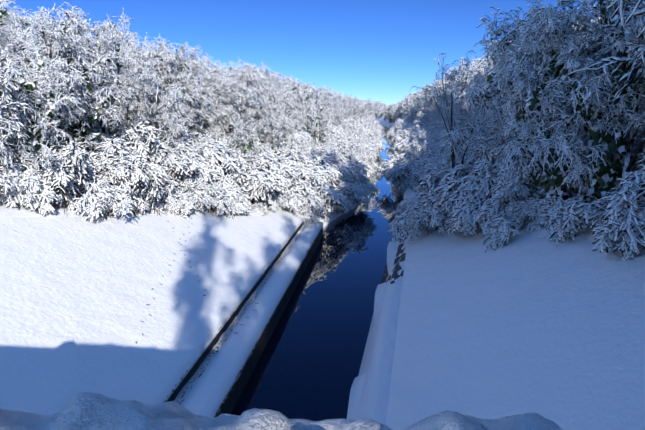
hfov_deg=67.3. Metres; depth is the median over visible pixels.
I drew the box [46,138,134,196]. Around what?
bush
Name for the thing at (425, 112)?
tree
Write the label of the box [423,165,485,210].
bush
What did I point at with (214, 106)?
tree
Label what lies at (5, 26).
tree
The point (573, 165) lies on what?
bush
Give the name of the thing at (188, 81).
tree
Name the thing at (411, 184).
bush
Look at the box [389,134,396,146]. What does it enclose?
bush
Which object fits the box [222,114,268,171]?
bush
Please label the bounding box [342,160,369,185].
bush
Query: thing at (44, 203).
bush
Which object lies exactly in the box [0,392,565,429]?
parapet snow
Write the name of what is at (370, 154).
bush
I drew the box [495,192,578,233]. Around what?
bush
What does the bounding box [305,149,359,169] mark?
bush
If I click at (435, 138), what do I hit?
bush
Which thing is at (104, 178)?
bush
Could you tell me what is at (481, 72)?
tree
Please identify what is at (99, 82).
tree
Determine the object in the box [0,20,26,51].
tree
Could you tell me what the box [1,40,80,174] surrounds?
tree
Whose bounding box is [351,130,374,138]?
bush
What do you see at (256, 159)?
bush
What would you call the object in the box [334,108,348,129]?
tree
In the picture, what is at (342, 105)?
tree
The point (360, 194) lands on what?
bush
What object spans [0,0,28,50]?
tree
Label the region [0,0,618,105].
sky
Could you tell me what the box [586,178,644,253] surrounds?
bush
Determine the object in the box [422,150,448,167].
bush
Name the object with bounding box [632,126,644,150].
bush
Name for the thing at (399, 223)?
bush
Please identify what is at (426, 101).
tree
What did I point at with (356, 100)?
tree
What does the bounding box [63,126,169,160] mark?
bush
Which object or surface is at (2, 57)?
tree
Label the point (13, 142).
bush
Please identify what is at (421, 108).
tree
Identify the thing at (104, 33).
tree
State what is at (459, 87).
tree
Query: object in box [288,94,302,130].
tree
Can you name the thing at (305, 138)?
bush
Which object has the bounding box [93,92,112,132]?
tree
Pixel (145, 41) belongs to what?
tree
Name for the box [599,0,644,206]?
tree
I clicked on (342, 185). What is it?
bush
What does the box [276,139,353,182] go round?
bush
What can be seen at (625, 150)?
bush
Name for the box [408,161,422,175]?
bush
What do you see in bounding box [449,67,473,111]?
tree
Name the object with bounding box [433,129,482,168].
bush
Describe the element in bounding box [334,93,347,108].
tree
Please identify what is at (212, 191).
bush
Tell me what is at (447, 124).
bush
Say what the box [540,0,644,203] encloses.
tree
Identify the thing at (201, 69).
tree
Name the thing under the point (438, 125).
bush
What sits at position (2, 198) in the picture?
bush
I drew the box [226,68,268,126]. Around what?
tree
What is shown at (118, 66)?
tree
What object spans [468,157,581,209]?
bush
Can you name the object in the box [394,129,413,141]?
bush
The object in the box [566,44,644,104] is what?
tree
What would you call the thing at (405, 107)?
tree
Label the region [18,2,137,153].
tree
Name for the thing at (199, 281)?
animal tracks
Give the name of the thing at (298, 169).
bush
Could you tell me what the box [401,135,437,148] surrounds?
bush
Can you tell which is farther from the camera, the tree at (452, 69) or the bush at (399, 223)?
the tree at (452, 69)
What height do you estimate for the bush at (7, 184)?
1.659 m
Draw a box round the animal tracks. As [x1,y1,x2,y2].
[135,218,258,343]
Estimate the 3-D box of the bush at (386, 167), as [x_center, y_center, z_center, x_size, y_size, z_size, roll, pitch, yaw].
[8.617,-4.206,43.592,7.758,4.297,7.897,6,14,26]
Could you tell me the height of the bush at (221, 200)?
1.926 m
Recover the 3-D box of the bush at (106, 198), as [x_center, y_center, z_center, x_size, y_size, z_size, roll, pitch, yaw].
[-8.213,-0.650,16.885,4.129,2.224,3.999,-10,16,-39]
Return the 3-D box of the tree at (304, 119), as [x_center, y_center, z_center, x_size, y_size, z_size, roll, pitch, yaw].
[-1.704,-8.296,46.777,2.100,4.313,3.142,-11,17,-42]
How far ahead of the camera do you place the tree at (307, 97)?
55.10 m
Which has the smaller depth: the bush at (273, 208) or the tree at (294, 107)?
the bush at (273, 208)
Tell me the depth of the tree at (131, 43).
42.31 m
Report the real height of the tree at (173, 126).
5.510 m
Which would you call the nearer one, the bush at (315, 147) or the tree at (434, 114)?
the bush at (315, 147)
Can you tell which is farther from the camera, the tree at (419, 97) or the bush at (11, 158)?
the tree at (419, 97)
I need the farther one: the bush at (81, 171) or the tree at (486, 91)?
the tree at (486, 91)
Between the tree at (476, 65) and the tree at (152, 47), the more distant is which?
the tree at (476, 65)
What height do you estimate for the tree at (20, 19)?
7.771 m
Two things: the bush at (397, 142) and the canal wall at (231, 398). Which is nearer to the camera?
the canal wall at (231, 398)
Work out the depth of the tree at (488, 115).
22.57 m
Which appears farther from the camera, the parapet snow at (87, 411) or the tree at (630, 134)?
the tree at (630, 134)
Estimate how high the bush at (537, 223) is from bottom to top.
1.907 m
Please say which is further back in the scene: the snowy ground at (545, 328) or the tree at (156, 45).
the tree at (156, 45)
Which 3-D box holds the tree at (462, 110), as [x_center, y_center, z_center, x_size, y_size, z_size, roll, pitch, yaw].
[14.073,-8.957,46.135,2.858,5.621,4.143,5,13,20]
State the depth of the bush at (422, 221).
22.36 m
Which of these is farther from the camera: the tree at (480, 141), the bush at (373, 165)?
the bush at (373, 165)
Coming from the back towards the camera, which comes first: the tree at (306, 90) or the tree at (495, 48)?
the tree at (306, 90)
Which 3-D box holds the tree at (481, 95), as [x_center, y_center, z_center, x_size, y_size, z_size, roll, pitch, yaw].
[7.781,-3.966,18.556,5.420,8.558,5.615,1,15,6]
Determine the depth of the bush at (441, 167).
35.23 m
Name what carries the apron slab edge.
attached to the canal wall at (231, 398)
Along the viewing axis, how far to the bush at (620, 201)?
10.93 m
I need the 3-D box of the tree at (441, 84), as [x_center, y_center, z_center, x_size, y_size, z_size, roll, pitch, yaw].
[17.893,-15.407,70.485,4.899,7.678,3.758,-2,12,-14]
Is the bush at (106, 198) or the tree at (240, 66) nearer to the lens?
the bush at (106, 198)
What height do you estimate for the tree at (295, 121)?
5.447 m
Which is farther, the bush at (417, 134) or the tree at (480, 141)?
the bush at (417, 134)
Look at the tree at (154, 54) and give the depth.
28.36 m
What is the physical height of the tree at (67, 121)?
5.413 m
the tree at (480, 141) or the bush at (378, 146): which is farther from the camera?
the bush at (378, 146)
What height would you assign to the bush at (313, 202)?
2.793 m
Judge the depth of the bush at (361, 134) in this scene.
64.61 m
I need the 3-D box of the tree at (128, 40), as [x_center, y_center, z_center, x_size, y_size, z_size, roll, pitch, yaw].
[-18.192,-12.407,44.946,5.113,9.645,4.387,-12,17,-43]
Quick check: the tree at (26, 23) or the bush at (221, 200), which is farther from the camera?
the tree at (26, 23)
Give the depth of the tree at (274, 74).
49.94 m
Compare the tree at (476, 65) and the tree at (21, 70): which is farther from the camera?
the tree at (476, 65)
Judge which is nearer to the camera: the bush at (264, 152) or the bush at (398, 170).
the bush at (264, 152)
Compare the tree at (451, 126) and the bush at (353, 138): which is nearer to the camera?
the tree at (451, 126)
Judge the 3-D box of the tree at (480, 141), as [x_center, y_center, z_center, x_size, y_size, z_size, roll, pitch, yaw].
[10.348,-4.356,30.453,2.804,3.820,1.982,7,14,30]
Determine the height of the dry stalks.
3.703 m
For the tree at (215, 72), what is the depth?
41.78 m
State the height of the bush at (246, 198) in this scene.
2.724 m
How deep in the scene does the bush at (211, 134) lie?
29.47 m
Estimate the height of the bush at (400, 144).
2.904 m
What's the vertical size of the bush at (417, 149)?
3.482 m
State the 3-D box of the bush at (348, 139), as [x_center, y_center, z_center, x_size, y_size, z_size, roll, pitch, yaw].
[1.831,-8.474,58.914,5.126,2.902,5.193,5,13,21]
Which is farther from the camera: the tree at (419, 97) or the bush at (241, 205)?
the tree at (419, 97)
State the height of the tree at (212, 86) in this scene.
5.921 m
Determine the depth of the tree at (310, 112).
47.11 m
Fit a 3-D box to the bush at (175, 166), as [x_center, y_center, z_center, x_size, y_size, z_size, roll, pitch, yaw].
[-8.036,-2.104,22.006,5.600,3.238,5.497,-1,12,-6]
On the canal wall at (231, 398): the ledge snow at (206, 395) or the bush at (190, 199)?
the ledge snow at (206, 395)
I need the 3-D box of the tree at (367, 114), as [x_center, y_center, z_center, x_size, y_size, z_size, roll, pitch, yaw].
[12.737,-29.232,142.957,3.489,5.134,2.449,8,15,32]
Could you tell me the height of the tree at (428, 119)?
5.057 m
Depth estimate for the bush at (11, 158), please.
15.39 m
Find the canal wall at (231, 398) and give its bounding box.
[176,225,322,417]
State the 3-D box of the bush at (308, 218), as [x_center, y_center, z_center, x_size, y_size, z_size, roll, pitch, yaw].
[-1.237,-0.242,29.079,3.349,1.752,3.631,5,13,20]
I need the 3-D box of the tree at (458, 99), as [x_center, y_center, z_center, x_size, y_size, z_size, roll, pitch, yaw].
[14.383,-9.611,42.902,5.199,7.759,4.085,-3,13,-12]
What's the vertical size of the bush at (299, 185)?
4.533 m
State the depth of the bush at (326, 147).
40.08 m
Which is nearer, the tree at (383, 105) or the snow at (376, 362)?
the snow at (376, 362)
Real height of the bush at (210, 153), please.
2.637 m
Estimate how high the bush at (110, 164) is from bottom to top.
2.732 m
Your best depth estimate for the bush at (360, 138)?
61.60 m
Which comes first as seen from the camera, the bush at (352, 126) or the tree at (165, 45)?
the tree at (165, 45)
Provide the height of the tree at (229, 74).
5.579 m
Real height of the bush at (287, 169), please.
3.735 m
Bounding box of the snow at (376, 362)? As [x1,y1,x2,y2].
[356,226,408,424]
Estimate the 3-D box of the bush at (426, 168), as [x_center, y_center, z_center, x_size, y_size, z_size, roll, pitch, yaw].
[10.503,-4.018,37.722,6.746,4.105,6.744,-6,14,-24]
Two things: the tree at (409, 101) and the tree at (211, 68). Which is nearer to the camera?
the tree at (211, 68)
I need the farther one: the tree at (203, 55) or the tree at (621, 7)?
the tree at (203, 55)
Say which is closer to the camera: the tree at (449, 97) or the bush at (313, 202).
the bush at (313, 202)
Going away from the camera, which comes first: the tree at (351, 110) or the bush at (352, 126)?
the bush at (352, 126)
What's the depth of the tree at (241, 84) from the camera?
31.56 m
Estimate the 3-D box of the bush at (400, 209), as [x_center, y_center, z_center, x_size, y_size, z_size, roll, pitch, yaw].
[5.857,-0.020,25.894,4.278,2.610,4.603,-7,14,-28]
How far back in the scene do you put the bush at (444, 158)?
33.47 m
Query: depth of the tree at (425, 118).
78.14 m
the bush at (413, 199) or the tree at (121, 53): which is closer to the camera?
the bush at (413, 199)
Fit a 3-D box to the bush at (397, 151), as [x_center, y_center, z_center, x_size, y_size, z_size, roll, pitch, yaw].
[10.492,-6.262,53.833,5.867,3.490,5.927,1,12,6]
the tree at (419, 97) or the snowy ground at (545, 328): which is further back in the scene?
the tree at (419, 97)
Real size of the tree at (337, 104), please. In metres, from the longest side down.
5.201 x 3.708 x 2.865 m
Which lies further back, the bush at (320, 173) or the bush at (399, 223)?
the bush at (320, 173)
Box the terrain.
[0,116,644,419]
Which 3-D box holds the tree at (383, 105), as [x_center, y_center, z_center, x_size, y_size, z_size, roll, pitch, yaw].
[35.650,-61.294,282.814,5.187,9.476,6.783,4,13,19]
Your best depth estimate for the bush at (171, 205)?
19.43 m
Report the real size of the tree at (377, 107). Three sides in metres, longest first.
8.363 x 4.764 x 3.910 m
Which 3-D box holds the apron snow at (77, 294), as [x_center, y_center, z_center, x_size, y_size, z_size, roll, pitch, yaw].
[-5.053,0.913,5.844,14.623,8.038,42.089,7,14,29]
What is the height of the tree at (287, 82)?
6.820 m
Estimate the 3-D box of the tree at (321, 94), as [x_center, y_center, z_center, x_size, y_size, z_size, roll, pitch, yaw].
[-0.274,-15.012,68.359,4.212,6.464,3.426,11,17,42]
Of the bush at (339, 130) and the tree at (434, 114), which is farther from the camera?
the tree at (434, 114)
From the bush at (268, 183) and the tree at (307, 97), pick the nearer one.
the bush at (268, 183)
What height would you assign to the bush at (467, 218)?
3.345 m
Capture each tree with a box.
[0,0,17,51]
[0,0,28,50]
[0,4,105,149]
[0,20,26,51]
[0,30,31,101]
[0,42,10,133]
[0,50,39,172]
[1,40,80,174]
[1,40,97,139]
[2,37,110,154]
[5,11,34,41]
[8,6,35,35]
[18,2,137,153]
[34,6,113,77]
[68,30,125,125]
[69,19,139,137]
[76,8,150,125]
[88,23,146,92]
[89,38,133,73]
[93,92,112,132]
[100,72,159,140]
[119,69,196,134]
[120,28,139,51]
[120,32,140,56]
[121,43,154,117]
[128,58,193,157]
[130,37,208,117]
[134,49,187,139]
[135,33,185,59]
[137,42,215,140]
[138,32,155,50]
[154,43,177,70]
[166,81,201,139]
[175,43,214,135]
[178,57,230,136]
[179,53,220,91]
[182,48,214,65]
[200,69,239,131]
[203,89,221,128]
[205,64,265,132]
[206,70,260,146]
[209,67,223,79]
[215,60,234,76]
[222,81,267,132]
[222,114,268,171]
[226,58,246,72]
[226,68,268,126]
[241,86,306,160]
[248,83,276,121]
[252,119,281,153]
[254,68,291,122]
[255,64,271,79]
[257,105,279,139]
[267,70,281,87]
[271,74,285,95]
[271,94,283,114]
[272,115,300,147]
[275,87,304,133]
[276,85,301,142]
[283,77,294,92]
[286,76,316,131]
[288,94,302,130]
[292,81,315,115]
[296,106,313,131]
[300,99,336,146]
[301,83,315,104]
[305,100,328,135]
[306,111,329,137]
[309,86,331,111]
[311,88,331,111]
[316,92,334,117]
[329,105,343,126]
[331,99,343,116]
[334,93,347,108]
[334,98,350,117]
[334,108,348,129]
[338,94,353,118]
[350,102,364,118]
[352,98,362,114]
[359,105,366,117]
[363,110,370,118]
[366,98,374,112]
[373,101,382,115]
[381,102,386,116]
[382,105,387,120]
[385,105,392,123]
[391,103,397,122]
[391,105,402,120]
[398,96,414,118]
[401,97,415,116]
[403,104,415,122]
[409,50,500,178]
[409,91,421,113]
[416,80,450,119]
[416,100,429,120]
[417,90,432,110]
[421,84,439,120]
[421,85,430,115]
[421,113,432,124]
[427,100,446,121]
[427,103,440,124]
[428,83,450,120]
[434,6,580,175]
[441,90,450,112]
[442,48,507,162]
[445,57,465,111]
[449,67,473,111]
[452,68,472,110]
[453,64,495,133]
[453,108,466,133]
[455,99,471,134]
[457,65,487,129]
[460,53,486,118]
[461,0,591,196]
[462,37,511,125]
[463,118,502,161]
[466,114,480,138]
[472,58,509,131]
[478,29,516,96]
[487,0,642,210]
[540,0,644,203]
[554,3,644,187]
[566,30,616,174]
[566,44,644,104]
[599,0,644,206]
[607,0,644,38]
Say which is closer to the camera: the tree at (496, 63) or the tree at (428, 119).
the tree at (496, 63)
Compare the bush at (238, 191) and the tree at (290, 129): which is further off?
the tree at (290, 129)
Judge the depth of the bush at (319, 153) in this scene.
39.61 m
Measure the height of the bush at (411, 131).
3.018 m
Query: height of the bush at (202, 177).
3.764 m
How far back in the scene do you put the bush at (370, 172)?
46.10 m
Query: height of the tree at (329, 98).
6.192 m
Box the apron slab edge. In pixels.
[165,221,303,401]
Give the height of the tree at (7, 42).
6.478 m
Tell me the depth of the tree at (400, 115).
166.74 m
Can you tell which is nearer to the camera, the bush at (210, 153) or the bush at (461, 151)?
the bush at (210, 153)
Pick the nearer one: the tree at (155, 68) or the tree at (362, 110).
the tree at (155, 68)
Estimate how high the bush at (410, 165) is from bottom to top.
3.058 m
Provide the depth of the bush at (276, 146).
32.14 m
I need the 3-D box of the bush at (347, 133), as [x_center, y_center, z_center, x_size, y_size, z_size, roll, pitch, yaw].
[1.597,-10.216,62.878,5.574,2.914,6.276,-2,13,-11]
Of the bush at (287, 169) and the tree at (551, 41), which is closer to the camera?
the tree at (551, 41)
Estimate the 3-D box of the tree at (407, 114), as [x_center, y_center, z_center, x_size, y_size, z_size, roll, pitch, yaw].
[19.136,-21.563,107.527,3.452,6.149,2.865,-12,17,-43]
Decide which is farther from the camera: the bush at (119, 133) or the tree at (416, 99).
the tree at (416, 99)
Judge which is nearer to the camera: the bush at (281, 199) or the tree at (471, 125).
the bush at (281, 199)
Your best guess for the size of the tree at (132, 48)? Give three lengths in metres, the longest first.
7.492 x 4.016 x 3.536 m
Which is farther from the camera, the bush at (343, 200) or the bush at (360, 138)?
the bush at (360, 138)
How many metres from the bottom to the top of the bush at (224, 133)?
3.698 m
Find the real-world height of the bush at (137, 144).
2.861 m
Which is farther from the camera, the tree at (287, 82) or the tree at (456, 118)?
the tree at (287, 82)
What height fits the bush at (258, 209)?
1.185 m
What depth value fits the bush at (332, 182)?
32.09 m
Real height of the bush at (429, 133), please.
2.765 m
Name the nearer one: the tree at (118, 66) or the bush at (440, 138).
the tree at (118, 66)
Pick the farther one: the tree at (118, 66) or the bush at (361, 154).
the bush at (361, 154)
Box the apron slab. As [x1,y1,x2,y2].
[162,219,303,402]
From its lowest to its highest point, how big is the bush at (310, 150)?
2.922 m
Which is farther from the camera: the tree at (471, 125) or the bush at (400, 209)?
the tree at (471, 125)
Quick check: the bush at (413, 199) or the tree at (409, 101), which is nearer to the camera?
the bush at (413, 199)
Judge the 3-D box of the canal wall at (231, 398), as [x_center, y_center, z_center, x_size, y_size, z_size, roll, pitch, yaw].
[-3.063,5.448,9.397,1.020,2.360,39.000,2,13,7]
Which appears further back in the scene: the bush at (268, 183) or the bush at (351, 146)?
the bush at (351, 146)
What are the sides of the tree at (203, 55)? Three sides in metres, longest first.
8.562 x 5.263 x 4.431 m
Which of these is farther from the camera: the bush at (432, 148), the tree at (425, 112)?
the tree at (425, 112)
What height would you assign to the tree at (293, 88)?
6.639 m
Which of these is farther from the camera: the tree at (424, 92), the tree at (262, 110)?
the tree at (424, 92)
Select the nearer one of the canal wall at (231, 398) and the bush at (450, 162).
the canal wall at (231, 398)
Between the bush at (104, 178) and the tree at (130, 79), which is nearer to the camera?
the bush at (104, 178)
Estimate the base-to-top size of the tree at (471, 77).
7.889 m
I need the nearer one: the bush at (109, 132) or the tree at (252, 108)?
the bush at (109, 132)
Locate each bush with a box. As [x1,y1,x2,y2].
[0,135,25,151]
[0,144,62,172]
[0,152,55,186]
[0,162,26,205]
[0,173,23,198]
[1,135,99,181]
[3,166,61,216]
[9,158,77,211]
[25,121,162,166]
[36,162,149,221]
[37,134,166,208]
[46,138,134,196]
[53,146,173,197]
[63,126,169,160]
[82,172,153,204]
[87,126,131,143]
[89,129,136,139]
[95,120,167,138]
[96,136,168,169]
[140,189,192,215]
[147,137,211,182]
[150,132,249,184]
[150,181,216,220]
[157,158,214,182]
[159,132,214,150]
[160,131,227,168]
[161,176,217,213]
[167,177,217,206]
[180,127,224,144]
[198,119,274,151]
[207,121,234,139]
[209,183,238,218]
[209,193,251,214]
[212,151,264,177]
[213,150,291,215]
[215,153,275,199]
[215,173,245,199]
[224,140,296,206]
[227,163,255,202]
[243,200,268,215]
[250,193,276,213]
[252,145,274,164]
[252,186,304,215]
[265,145,289,158]
[268,141,340,216]
[273,183,325,218]
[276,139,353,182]
[278,128,312,148]
[279,156,309,172]
[289,149,342,181]
[291,125,316,146]
[292,162,322,190]
[297,145,350,164]
[297,169,329,207]
[298,198,333,225]
[299,142,339,153]
[301,142,324,156]
[303,143,330,156]
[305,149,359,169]
[307,185,349,220]
[322,137,348,153]
[323,129,345,141]
[327,178,337,187]
[328,120,346,136]
[330,173,350,196]
[331,171,377,210]
[333,125,354,138]
[333,135,364,149]
[335,195,353,213]
[339,134,371,149]
[340,135,358,143]
[342,118,362,131]
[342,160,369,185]
[343,132,363,142]
[345,127,372,141]
[346,141,375,163]
[348,143,379,177]
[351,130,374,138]
[351,146,375,160]
[353,132,382,153]
[354,139,377,160]
[358,160,376,178]
[366,134,381,154]
[372,146,432,194]
[384,127,396,138]
[386,136,414,154]
[387,179,467,244]
[388,154,425,189]
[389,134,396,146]
[390,146,411,157]
[393,190,435,232]
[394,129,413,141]
[394,141,430,154]
[398,142,431,163]
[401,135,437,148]
[402,155,424,176]
[403,176,418,191]
[405,134,448,151]
[406,127,417,134]
[407,197,436,228]
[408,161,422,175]
[411,121,450,140]
[414,146,532,218]
[415,203,437,234]
[416,143,448,184]
[417,130,434,139]
[421,167,548,251]
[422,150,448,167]
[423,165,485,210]
[424,142,475,176]
[426,144,437,150]
[427,150,473,175]
[433,117,449,128]
[433,121,447,132]
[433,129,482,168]
[437,129,448,142]
[438,220,484,234]
[440,157,475,174]
[445,194,521,235]
[448,159,469,166]
[458,137,484,161]
[467,142,501,160]
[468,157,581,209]
[490,183,548,233]
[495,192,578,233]
[508,143,623,173]
[540,199,644,260]
[547,190,640,232]
[561,150,644,202]
[574,135,638,159]
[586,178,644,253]
[600,155,644,255]
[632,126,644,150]
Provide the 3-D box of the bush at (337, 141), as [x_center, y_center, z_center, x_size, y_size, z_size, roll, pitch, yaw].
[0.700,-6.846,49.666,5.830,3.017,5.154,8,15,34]
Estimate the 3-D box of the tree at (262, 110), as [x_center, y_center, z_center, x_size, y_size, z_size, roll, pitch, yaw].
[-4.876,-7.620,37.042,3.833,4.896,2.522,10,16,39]
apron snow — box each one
[0,215,303,415]
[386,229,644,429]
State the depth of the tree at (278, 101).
40.07 m
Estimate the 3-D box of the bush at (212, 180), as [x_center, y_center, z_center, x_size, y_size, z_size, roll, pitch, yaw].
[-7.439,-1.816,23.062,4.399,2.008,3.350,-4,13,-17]
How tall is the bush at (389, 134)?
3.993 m
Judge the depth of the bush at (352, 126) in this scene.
72.87 m
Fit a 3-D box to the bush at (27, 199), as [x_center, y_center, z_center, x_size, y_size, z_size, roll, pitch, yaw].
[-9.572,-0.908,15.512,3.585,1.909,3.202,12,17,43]
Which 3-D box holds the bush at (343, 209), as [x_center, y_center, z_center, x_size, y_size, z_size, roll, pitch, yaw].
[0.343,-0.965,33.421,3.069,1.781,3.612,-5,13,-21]
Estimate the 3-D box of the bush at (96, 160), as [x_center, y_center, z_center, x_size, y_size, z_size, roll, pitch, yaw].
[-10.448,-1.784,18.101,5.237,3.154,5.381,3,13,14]
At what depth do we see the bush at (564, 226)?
13.67 m
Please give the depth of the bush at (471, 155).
30.34 m
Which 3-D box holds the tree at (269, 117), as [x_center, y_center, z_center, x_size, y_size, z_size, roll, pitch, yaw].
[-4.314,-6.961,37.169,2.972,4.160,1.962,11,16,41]
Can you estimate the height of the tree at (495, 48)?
8.484 m
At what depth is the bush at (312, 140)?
42.32 m
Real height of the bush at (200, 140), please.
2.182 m
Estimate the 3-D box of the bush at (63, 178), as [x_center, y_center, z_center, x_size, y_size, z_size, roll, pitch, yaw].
[-9.032,-1.420,18.120,6.141,3.467,5.991,10,16,38]
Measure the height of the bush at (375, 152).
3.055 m
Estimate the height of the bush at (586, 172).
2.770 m
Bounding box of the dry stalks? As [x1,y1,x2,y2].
[37,193,219,216]
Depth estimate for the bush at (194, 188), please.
20.74 m
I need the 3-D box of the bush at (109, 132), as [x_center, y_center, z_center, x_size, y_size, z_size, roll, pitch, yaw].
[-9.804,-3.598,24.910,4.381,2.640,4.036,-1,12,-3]
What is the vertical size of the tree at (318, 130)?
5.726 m
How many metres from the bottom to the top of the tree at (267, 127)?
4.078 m
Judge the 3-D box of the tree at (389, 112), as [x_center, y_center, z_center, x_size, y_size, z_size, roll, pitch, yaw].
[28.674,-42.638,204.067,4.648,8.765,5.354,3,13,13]
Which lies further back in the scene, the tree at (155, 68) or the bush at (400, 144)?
the bush at (400, 144)
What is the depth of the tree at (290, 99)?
41.68 m
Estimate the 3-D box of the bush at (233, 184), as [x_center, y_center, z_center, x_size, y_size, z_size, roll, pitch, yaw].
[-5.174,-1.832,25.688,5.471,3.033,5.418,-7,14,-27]
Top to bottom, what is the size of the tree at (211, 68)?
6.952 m
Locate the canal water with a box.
[231,122,403,420]
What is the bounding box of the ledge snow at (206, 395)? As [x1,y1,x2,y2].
[181,222,322,417]
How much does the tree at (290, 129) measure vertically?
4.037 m
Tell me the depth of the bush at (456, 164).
24.73 m
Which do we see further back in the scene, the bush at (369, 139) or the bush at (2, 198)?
the bush at (369, 139)

